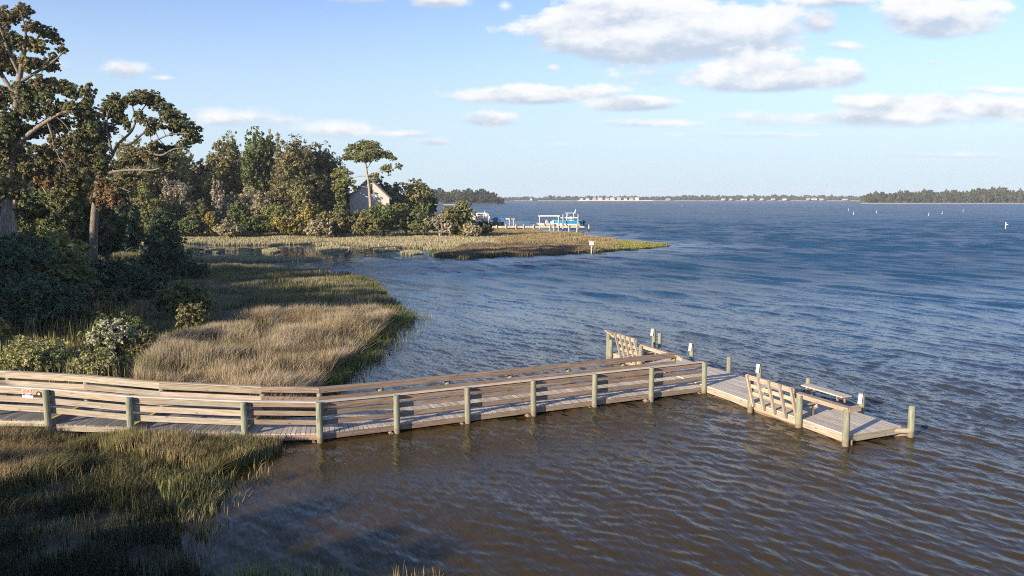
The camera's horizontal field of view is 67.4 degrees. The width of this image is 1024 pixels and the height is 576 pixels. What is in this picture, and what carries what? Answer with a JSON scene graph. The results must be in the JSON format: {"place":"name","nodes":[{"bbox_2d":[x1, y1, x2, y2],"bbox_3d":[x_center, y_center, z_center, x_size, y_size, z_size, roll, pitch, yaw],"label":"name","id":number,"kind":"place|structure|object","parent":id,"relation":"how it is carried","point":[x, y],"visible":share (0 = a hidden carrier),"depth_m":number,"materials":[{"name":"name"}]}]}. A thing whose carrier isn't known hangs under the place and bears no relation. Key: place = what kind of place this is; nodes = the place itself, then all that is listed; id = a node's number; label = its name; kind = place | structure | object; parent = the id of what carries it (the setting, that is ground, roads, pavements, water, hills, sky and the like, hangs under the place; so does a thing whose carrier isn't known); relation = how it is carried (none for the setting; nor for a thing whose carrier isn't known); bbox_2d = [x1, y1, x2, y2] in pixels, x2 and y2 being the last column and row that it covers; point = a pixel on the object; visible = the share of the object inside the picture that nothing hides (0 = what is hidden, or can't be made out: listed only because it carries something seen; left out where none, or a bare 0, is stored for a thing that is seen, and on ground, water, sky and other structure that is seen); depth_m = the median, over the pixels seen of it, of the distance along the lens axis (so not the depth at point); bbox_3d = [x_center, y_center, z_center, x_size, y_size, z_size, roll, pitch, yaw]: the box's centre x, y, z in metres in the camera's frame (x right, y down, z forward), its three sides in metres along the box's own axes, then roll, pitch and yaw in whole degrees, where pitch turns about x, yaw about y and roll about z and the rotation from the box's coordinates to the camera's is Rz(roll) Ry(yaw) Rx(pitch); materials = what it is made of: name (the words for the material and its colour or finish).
{"place":"outdoors","nodes":[
{"label":"outdoors","id":0,"kind":"place"},
{"bbox_2d":[0,441,223,575],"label":"foreground grass","id":1,"kind":"structure","parent":0,"point":[77,554],"depth_m":16.79,"materials":[{"name":"green plant"}]},
{"bbox_2d":[0,422,282,519],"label":"foreground grass","id":2,"kind":"structure","parent":0,"point":[30,446],"depth_m":21.04,"materials":[{"name":"green plant"}]},
{"bbox_2d":[0,207,646,575],"bbox_3d":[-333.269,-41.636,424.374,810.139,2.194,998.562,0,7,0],"label":"ground","id":3,"kind":"structure","parent":0,"point":[101,517],"depth_m":17.87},
{"bbox_2d":[0,316,13,347],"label":"shrub","id":4,"kind":"object","parent":3,"relation":"on","point":[4,328],"visible":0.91,"depth_m":36.55,"materials":[{"name":"green plant"}]},
{"bbox_2d":[0,178,39,241],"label":"background tree","id":5,"kind":"object","parent":3,"relation":"on","point":[34,189],"visible":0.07,"depth_m":76.03,"materials":[{"name":"green plant"}]},
{"bbox_2d":[17,227,38,247],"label":"shrub","id":6,"kind":"object","parent":3,"relation":"on","point":[27,232],"visible":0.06,"depth_m":61.75,"materials":[{"name":"green plant"}]},
{"bbox_2d":[0,231,60,300],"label":"shrub","id":7,"kind":"object","parent":3,"relation":"on","point":[19,260],"visible":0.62,"depth_m":45.18,"materials":[{"name":"green plant"}]},
{"bbox_2d":[0,334,89,371],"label":"shrub","id":8,"kind":"object","parent":3,"relation":"on","point":[30,354],"visible":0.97,"depth_m":31.46,"materials":[{"name":"green plant"}]},
{"bbox_2d":[0,271,97,337],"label":"shrub","id":9,"kind":"object","parent":3,"relation":"on","point":[47,299],"visible":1,"depth_m":39.06,"materials":[{"name":"green plant"}]},
{"bbox_2d":[0,1,102,241],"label":"oak tree","id":10,"kind":"object","parent":3,"relation":"on","point":[16,132],"visible":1,"depth_m":52.66,"materials":[{"name":"green plant"}]},
{"bbox_2d":[17,180,86,244],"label":"background tree","id":11,"kind":"object","parent":3,"relation":"on","point":[73,228],"visible":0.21,"depth_m":75.21,"materials":[{"name":"green plant"}]},
{"bbox_2d":[12,141,93,239],"bbox_3d":[-35.965,-6.012,59.916,8.384,12.071,3.967,1,7,8],"label":"oak tree","id":12,"kind":"object","parent":3,"relation":"on","point":[55,203],"visible":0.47,"depth_m":59.10,"materials":[{"name":"green plant"}]},
{"bbox_2d":[31,222,96,267],"bbox_3d":[-34.270,-2.175,58.048,4.694,5.504,4.568,0,7,0],"label":"shrub","id":13,"kind":"object","parent":3,"relation":"on","point":[56,237],"visible":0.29,"depth_m":57.42,"materials":[{"name":"green plant"}]},
{"bbox_2d":[32,244,107,288],"bbox_3d":[-29.505,-0.714,50.312,4.730,4.372,5.443,2,7,19],"label":"shrub","id":14,"kind":"object","parent":3,"relation":"on","point":[79,271],"visible":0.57,"depth_m":49.92,"materials":[{"name":"green plant"}]},
{"bbox_2d":[8,288,148,371],"bbox_3d":[-23.715,1.463,42.270,7.270,1.985,23.789,-5,8,-35],"label":"goldenrod","id":15,"kind":"object","parent":3,"relation":"on","point":[116,313],"visible":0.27,"depth_m":39.48,"materials":[{"name":"green plant"}]},
{"bbox_2d":[75,162,115,260],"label":"background tree","id":16,"kind":"object","parent":3,"relation":"on","point":[104,226],"visible":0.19,"depth_m":81.12,"materials":[{"name":"green plant"}]},
{"bbox_2d":[57,283,136,322],"bbox_3d":[-24.406,0.905,44.660,4.313,2.646,4.744,3,7,26],"label":"shrub","id":17,"kind":"object","parent":3,"relation":"on","point":[119,296],"visible":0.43,"depth_m":44.54,"materials":[{"name":"green plant"}]},
{"bbox_2d":[0,251,197,383],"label":"weeds","id":18,"kind":"object","parent":3,"relation":"on","point":[126,257],"visible":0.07,"depth_m":36.90,"materials":[{"name":"green plant"}]},
{"bbox_2d":[67,347,132,375],"bbox_3d":[-16.863,3.158,31.572,2.404,1.412,2.405,0,7,0],"label":"shrub","id":19,"kind":"object","parent":3,"relation":"on","point":[104,355],"visible":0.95,"depth_m":31.07,"materials":[{"name":"green plant"}]},
{"bbox_2d":[77,311,151,354],"bbox_3d":[-17.848,2.294,34.500,2.837,2.475,2.513,4,8,32],"label":"flowering shrub","id":20,"kind":"object","parent":3,"relation":"on","point":[100,332],"visible":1,"depth_m":34.11,"materials":[{"name":"white plant"}]},
{"bbox_2d":[98,207,131,257],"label":"background tree","id":21,"kind":"object","parent":3,"relation":"on","point":[116,239],"visible":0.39,"depth_m":87.65,"materials":[{"name":"green plant"}]},
{"bbox_2d":[89,255,145,288],"bbox_3d":[-30.086,-1.003,58.242,4.361,3.086,4.868,-5,9,-39],"label":"shrub","id":22,"kind":"object","parent":3,"relation":"on","point":[113,273],"visible":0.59,"depth_m":57.10,"materials":[{"name":"green plant"}]},
{"bbox_2d":[111,187,140,252],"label":"background tree","id":23,"kind":"object","parent":3,"relation":"on","point":[124,199],"visible":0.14,"depth_m":103.95,"materials":[{"name":"green plant"}]},
{"bbox_2d":[116,203,146,253],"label":"background tree","id":24,"kind":"object","parent":3,"relation":"on","point":[135,233],"visible":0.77,"depth_m":99.27,"materials":[{"name":"green plant"}]},
{"bbox_2d":[63,89,203,263],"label":"oak tree","id":25,"kind":"object","parent":3,"relation":"on","point":[95,155],"visible":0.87,"depth_m":68.68,"materials":[{"name":"green plant"}]},
{"bbox_2d":[109,134,173,208],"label":"woodland tree","id":26,"kind":"object","parent":3,"relation":"on","point":[153,182],"visible":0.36,"depth_m":145.84,"materials":[{"name":"green plant"}]},
{"bbox_2d":[119,332,165,357],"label":"shrub","id":27,"kind":"object","parent":3,"relation":"on","point":[143,340],"visible":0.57,"depth_m":34.15,"materials":[{"name":"green plant"}]},
{"bbox_2d":[112,266,174,299],"bbox_3d":[-25.985,-0.257,54.359,3.919,2.723,3.840,0,7,0],"label":"shrub","id":28,"kind":"object","parent":3,"relation":"on","point":[147,283],"visible":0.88,"depth_m":53.73,"materials":[{"name":"green plant"}]},
{"bbox_2d":[132,183,156,234],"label":"shrub","id":29,"kind":"object","parent":3,"relation":"on","point":[143,199],"visible":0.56,"depth_m":136.48,"materials":[{"name":"green plant"}]},
{"bbox_2d":[136,208,192,277],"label":"juniper","id":30,"kind":"object","parent":3,"relation":"on","point":[165,248],"visible":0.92,"depth_m":69.18,"materials":[{"name":"green plant"}]},
{"bbox_2d":[151,195,183,221],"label":"shrub","id":31,"kind":"object","parent":3,"relation":"on","point":[168,205],"visible":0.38,"depth_m":140.89,"materials":[{"name":"green plant"}]},
{"bbox_2d":[151,142,200,214],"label":"woodland tree","id":32,"kind":"object","parent":3,"relation":"on","point":[180,175],"visible":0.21,"depth_m":154.58,"materials":[{"name":"green plant"}]},
{"bbox_2d":[159,176,197,218],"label":"shrub","id":33,"kind":"object","parent":3,"relation":"on","point":[181,191],"visible":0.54,"depth_m":144.15,"materials":[{"name":"grey plant"}]},
{"bbox_2d":[148,279,217,316],"bbox_3d":[-18.998,0.914,44.327,3.479,2.918,3.638,6,9,43],"label":"shrub","id":34,"kind":"object","parent":3,"relation":"on","point":[177,293],"visible":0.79,"depth_m":43.91,"materials":[{"name":"green plant"}]},
{"bbox_2d":[177,215,203,236],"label":"shrub","id":35,"kind":"object","parent":3,"relation":"on","point":[191,225],"visible":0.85,"depth_m":137.21,"materials":[{"name":"green plant"}]},
{"bbox_2d":[175,301,210,328],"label":"shrub","id":36,"kind":"object","parent":3,"relation":"on","point":[190,318],"visible":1,"depth_m":40.07,"materials":[{"name":"green plant"}]},
{"bbox_2d":[177,259,210,279],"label":"shrub","id":37,"kind":"object","parent":3,"relation":"on","point":[189,268],"visible":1,"depth_m":65.84,"materials":[{"name":"green plant"}]},
{"bbox_2d":[155,465,238,537],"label":"foreground grass","id":38,"kind":"structure","parent":3,"relation":"on","point":[176,482],"depth_m":19.02,"materials":[{"name":"green plant"}]},
{"bbox_2d":[182,158,211,213],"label":"woodland tree","id":39,"kind":"object","parent":3,"relation":"on","point":[193,176],"visible":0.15,"depth_m":161.75,"materials":[{"name":"green plant"}]},
{"bbox_2d":[185,198,212,233],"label":"shrub","id":40,"kind":"object","parent":3,"relation":"on","point":[201,208],"visible":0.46,"depth_m":141.40,"materials":[{"name":"green plant"}]},
{"bbox_2d":[202,211,219,236],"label":"shrub","id":41,"kind":"object","parent":3,"relation":"on","point":[211,220],"visible":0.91,"depth_m":139.03,"materials":[{"name":"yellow plant"}]},
{"bbox_2d":[192,138,239,223],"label":"woodland tree","id":42,"kind":"object","parent":3,"relation":"on","point":[204,184],"visible":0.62,"depth_m":157.18,"materials":[{"name":"green plant"}]},
{"bbox_2d":[210,180,232,223],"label":"shrub","id":43,"kind":"object","parent":3,"relation":"on","point":[221,203],"visible":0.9,"depth_m":144.22,"materials":[{"name":"grey plant"}]},
{"bbox_2d":[212,218,247,237],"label":"shrub","id":44,"kind":"object","parent":3,"relation":"on","point":[228,228],"visible":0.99,"depth_m":135.92,"materials":[{"name":"beige plant"}]},
{"bbox_2d":[180,446,288,567],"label":"shore grass","id":45,"kind":"structure","parent":3,"relation":"on","point":[255,475],"depth_m":19.01,"materials":[{"name":"green plant"}]},
{"bbox_2d":[205,130,264,203],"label":"woodland tree","id":46,"kind":"object","parent":3,"relation":"on","point":[233,161],"visible":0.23,"depth_m":161.48,"materials":[{"name":"green plant"}]},
{"bbox_2d":[225,199,251,234],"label":"shrub","id":47,"kind":"object","parent":3,"relation":"on","point":[238,213],"visible":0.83,"depth_m":141.44,"materials":[{"name":"green plant"}]},
{"bbox_2d":[93,257,406,376],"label":"marsh grass","id":48,"kind":"structure","parent":3,"relation":"on","point":[269,291],"depth_m":58.72,"materials":[{"name":"green plant"}]},
{"bbox_2d":[226,185,273,233],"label":"shrub","id":49,"kind":"object","parent":3,"relation":"on","point":[256,202],"visible":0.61,"depth_m":148.37,"materials":[{"name":"beige plant"}]},
{"bbox_2d":[239,126,279,206],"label":"woodland tree","id":50,"kind":"object","parent":3,"relation":"on","point":[255,175],"visible":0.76,"depth_m":157.28,"materials":[{"name":"green plant"}]},
{"bbox_2d":[196,254,323,261],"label":"marsh grass","id":51,"kind":"structure","parent":3,"relation":"on","point":[242,258],"depth_m":92.50,"materials":[{"name":"green plant"}]},
{"bbox_2d":[243,214,276,235],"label":"shrub","id":52,"kind":"object","parent":3,"relation":"on","point":[259,225],"visible":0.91,"depth_m":139.74,"materials":[{"name":"green plant"}]},
{"bbox_2d":[126,297,402,419],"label":"tall grass","id":53,"kind":"structure","parent":3,"relation":"on","point":[277,377],"depth_m":33.59,"materials":[{"name":"beige plant"}]},
{"bbox_2d":[262,132,289,211],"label":"background tree","id":54,"kind":"object","parent":3,"relation":"on","point":[277,138],"visible":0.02,"depth_m":171.08,"materials":[{"name":"green plant"}]},
{"bbox_2d":[260,202,292,235],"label":"shrub","id":55,"kind":"object","parent":3,"relation":"on","point":[277,210],"visible":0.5,"depth_m":142.27,"materials":[{"name":"green plant"}]},
{"bbox_2d":[218,559,347,575],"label":"foreground grass","id":56,"kind":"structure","parent":3,"relation":"on","point":[253,571],"depth_m":15.24,"materials":[{"name":"green plant"}]},
{"bbox_2d":[270,209,308,237],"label":"shrub","id":57,"kind":"object","parent":3,"relation":"on","point":[291,225],"visible":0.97,"depth_m":138.14,"materials":[{"name":"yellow plant"}]},
{"bbox_2d":[289,185,316,233],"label":"shrub","id":58,"kind":"object","parent":3,"relation":"on","point":[299,196],"visible":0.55,"depth_m":147.43,"materials":[{"name":"green plant"}]},
{"bbox_2d":[268,133,345,225],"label":"woodland tree","id":59,"kind":"object","parent":3,"relation":"on","point":[291,172],"visible":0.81,"depth_m":153.56,"materials":[{"name":"green plant"}]},
{"bbox_2d":[299,202,322,225],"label":"shrub","id":60,"kind":"object","parent":3,"relation":"on","point":[311,209],"visible":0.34,"depth_m":140.26,"materials":[{"name":"green plant"}]},
{"bbox_2d":[303,218,333,237],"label":"shrub","id":61,"kind":"object","parent":3,"relation":"on","point":[319,227],"visible":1,"depth_m":135.15,"materials":[{"name":"beige plant"}]},
{"bbox_2d":[141,229,503,250],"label":"marsh grass","id":62,"kind":"structure","parent":3,"relation":"on","point":[397,238],"depth_m":129.78,"materials":[{"name":"beige plant"}]},
{"bbox_2d":[316,245,349,252],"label":"marsh grass","id":63,"kind":"structure","parent":3,"relation":"on","point":[330,248],"depth_m":111.02,"materials":[{"name":"beige plant"}]},
{"bbox_2d":[316,208,356,235],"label":"shrub","id":64,"kind":"object","parent":3,"relation":"on","point":[343,225],"visible":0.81,"depth_m":138.25,"materials":[{"name":"green plant"}]},
{"bbox_2d":[334,188,353,233],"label":"shrub","id":65,"kind":"object","parent":3,"relation":"on","point":[340,197],"visible":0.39,"depth_m":148.67,"materials":[{"name":"green plant"}]},
{"bbox_2d":[0,353,706,443],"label":"boardwalk","id":66,"kind":"structure","parent":3,"relation":"on","point":[83,416],"depth_m":25.36,"materials":[{"name":"brown wood"}]},
{"bbox_2d":[22,388,32,397],"bbox_3d":[-15.009,3.263,23.789,0.339,0.320,0.015,0,7,2],"label":"posted sign","id":67,"kind":"object","parent":66,"relation":"attached to","point":[27,393],"visible":1,"depth_m":23.79,"materials":[{"name":"white paint"}]},
{"bbox_2d":[324,178,391,230],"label":"house","id":68,"kind":"structure","parent":3,"relation":"on","point":[358,199],"depth_m":161.90,"materials":[{"name":"grey paint"}]},
{"bbox_2d":[330,139,402,209],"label":"pine tree","id":69,"kind":"object","parent":3,"relation":"on","point":[370,151],"visible":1,"depth_m":147.82,"materials":[{"name":"green plant"}]},
{"bbox_2d":[350,214,383,237],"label":"shrub","id":70,"kind":"object","parent":3,"relation":"on","point":[368,226],"visible":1,"depth_m":135.97,"materials":[{"name":"green plant"}]},
{"bbox_2d":[303,309,431,416],"bbox_3d":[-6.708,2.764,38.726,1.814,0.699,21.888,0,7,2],"label":"shore grass","id":71,"kind":"structure","parent":3,"relation":"on","point":[339,377],"depth_m":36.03,"materials":[{"name":"plant"}]},
{"bbox_2d":[345,271,416,317],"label":"shore grass","id":72,"kind":"structure","parent":3,"relation":"on","point":[374,284],"depth_m":59.06,"materials":[{"name":"plant"}]},
{"bbox_2d":[359,201,404,235],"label":"shrub","id":73,"kind":"object","parent":3,"relation":"on","point":[384,214],"visible":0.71,"depth_m":137.66,"materials":[{"name":"green plant"}]},
{"bbox_2d":[375,175,389,193],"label":"woodland tree","id":74,"kind":"object","parent":3,"relation":"on","point":[381,185],"visible":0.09,"depth_m":180.31,"materials":[{"name":"green plant"}]},
{"bbox_2d":[370,246,399,251],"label":"marsh grass","id":75,"kind":"structure","parent":3,"relation":"on","point":[380,249],"depth_m":110.16,"materials":[{"name":"beige plant"}]},
{"bbox_2d":[389,202,415,235],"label":"shrub","id":76,"kind":"object","parent":3,"relation":"on","point":[403,211],"visible":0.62,"depth_m":139.62,"materials":[{"name":"green plant"}]},
{"bbox_2d":[386,178,434,228],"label":"woodland tree","id":77,"kind":"object","parent":3,"relation":"on","point":[411,196],"visible":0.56,"depth_m":168.78,"materials":[{"name":"green plant"}]},
{"bbox_2d":[400,249,424,255],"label":"marsh grass","id":78,"kind":"structure","parent":3,"relation":"on","point":[411,252],"depth_m":103.50,"materials":[{"name":"beige plant"}]},
{"bbox_2d":[391,560,443,575],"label":"foreground grass","id":79,"kind":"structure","parent":3,"relation":"on","point":[397,573],"depth_m":15.21,"materials":[{"name":"plant"}]},
{"bbox_2d":[407,202,436,235],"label":"shrub","id":80,"kind":"object","parent":3,"relation":"on","point":[417,223],"visible":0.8,"depth_m":139.02,"materials":[{"name":"green plant"}]},
{"bbox_2d":[419,189,437,215],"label":"woodland tree","id":81,"kind":"object","parent":3,"relation":"on","point":[433,206],"visible":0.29,"depth_m":183.67,"materials":[{"name":"green plant"}]},
{"bbox_2d":[423,214,455,235],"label":"shrub","id":82,"kind":"object","parent":3,"relation":"on","point":[438,224],"visible":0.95,"depth_m":137.05,"materials":[{"name":"beige plant"}]},
{"bbox_2d":[441,205,460,235],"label":"shrub","id":83,"kind":"object","parent":3,"relation":"on","point":[451,215],"visible":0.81,"depth_m":137.07,"materials":[{"name":"green plant"}]},
{"bbox_2d":[449,200,480,236],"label":"shrub","id":84,"kind":"object","parent":3,"relation":"on","point":[465,216],"visible":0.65,"depth_m":138.54,"materials":[{"name":"green plant"}]},
{"bbox_2d":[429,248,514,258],"bbox_3d":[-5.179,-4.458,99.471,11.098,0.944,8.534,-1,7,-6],"label":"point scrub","id":85,"kind":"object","parent":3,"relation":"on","point":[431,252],"visible":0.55,"depth_m":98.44,"materials":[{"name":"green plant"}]},
{"bbox_2d":[463,223,482,236],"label":"shrub","id":86,"kind":"object","parent":3,"relation":"on","point":[471,229],"visible":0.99,"depth_m":135.96,"materials":[{"name":"beige plant"}]},
{"bbox_2d":[472,220,494,234],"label":"shrub","id":87,"kind":"object","parent":3,"relation":"on","point":[486,226],"visible":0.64,"depth_m":140.91,"materials":[{"name":"green plant"}]},
{"bbox_2d":[433,228,618,259],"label":"marsh grass","id":88,"kind":"structure","parent":3,"relation":"on","point":[513,235],"depth_m":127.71,"materials":[{"name":"beige plant"}]},
{"bbox_2d":[0,0,1023,197],"label":"sky","id":89,"kind":"structure","parent":0,"point":[506,98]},
{"bbox_2d":[77,201,1023,575],"bbox_3d":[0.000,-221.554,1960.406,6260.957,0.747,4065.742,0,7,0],"label":"water","id":90,"kind":"structure","parent":0,"point":[891,311],"depth_m":25.49,"materials":[{"name":"blue liquid"}]},
{"bbox_2d":[473,210,489,220],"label":"cabin boat","id":91,"kind":"object","parent":90,"relation":"on","point":[479,217],"visible":0.72,"depth_m":174.22,"materials":[{"name":"white paint"}]},
{"bbox_2d":[492,224,583,231],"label":"pier","id":92,"kind":"structure","parent":90,"relation":"in","point":[533,226],"depth_m":170.66,"materials":[{"name":"wood"}]},
{"bbox_2d":[559,214,578,230],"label":"lift","id":93,"kind":"object","parent":90,"relation":"in","point":[563,217],"visible":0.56,"depth_m":174.64,"materials":[{"name":"white paint"}]},
{"bbox_2d":[552,209,584,225],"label":"fishing boat","id":94,"kind":"object","parent":93,"relation":"on","point":[571,222],"visible":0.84,"depth_m":175.65,"materials":[{"name":"white paint"}]},
{"bbox_2d":[604,329,915,446],"bbox_3d":[8.553,3.788,30.309,2.839,2.241,14.486,-3,7,-24],"label":"dock","id":95,"kind":"object","parent":90,"relation":"in","point":[846,425],"visible":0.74,"depth_m":25.95,"materials":[{"name":"beige wood"}]},
{"bbox_2d":[614,333,655,364],"bbox_3d":[5.503,2.719,34.472,1.188,1.264,1.660,-3,7,-24],"label":"bench","id":96,"kind":"object","parent":95,"relation":"on","point":[630,348],"visible":0.78,"depth_m":34.24,"materials":[{"name":"beige wood"}]},
{"bbox_2d":[745,374,817,418],"bbox_3d":[9.174,3.705,26.287,1.188,1.205,2.210,-3,7,-24],"label":"bench","id":97,"kind":"object","parent":95,"relation":"on","point":[780,393],"visible":0.98,"depth_m":26.02,"materials":[{"name":"beige wood"}]},
{"bbox_2d":[801,384,851,409],"bbox_3d":[11.005,3.835,26.974,0.442,0.520,1.880,-3,7,-24],"label":"bench","id":98,"kind":"object","parent":95,"relation":"on","point":[838,395],"visible":0.79,"depth_m":26.77,"materials":[{"name":"beige wood"}]},
{"bbox_2d":[578,200,671,200],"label":"beach","id":99,"kind":"structure","parent":0,"point":[624,200],"depth_m":2195.80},
{"bbox_2d":[585,238,669,252],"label":"marsh grass","id":100,"kind":"structure","parent":0,"point":[625,245],"depth_m":116.83,"materials":[{"name":"plant"}]},
{"bbox_2d":[505,200,859,200],"bbox_3d":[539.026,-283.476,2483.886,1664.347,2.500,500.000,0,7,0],"label":"shore","id":101,"kind":"structure","parent":0,"point":[705,200],"depth_m":2235.55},
{"bbox_2d":[499,194,862,200],"bbox_3d":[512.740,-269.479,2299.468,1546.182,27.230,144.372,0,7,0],"label":"woods","id":102,"kind":"object","parent":101,"relation":"on","point":[707,197],"visible":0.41,"depth_m":2283.83,"materials":[{"name":"green plant"}]},
{"bbox_2d":[842,202,1023,202],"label":"island","id":103,"kind":"structure","parent":0,"point":[928,202],"depth_m":1182.73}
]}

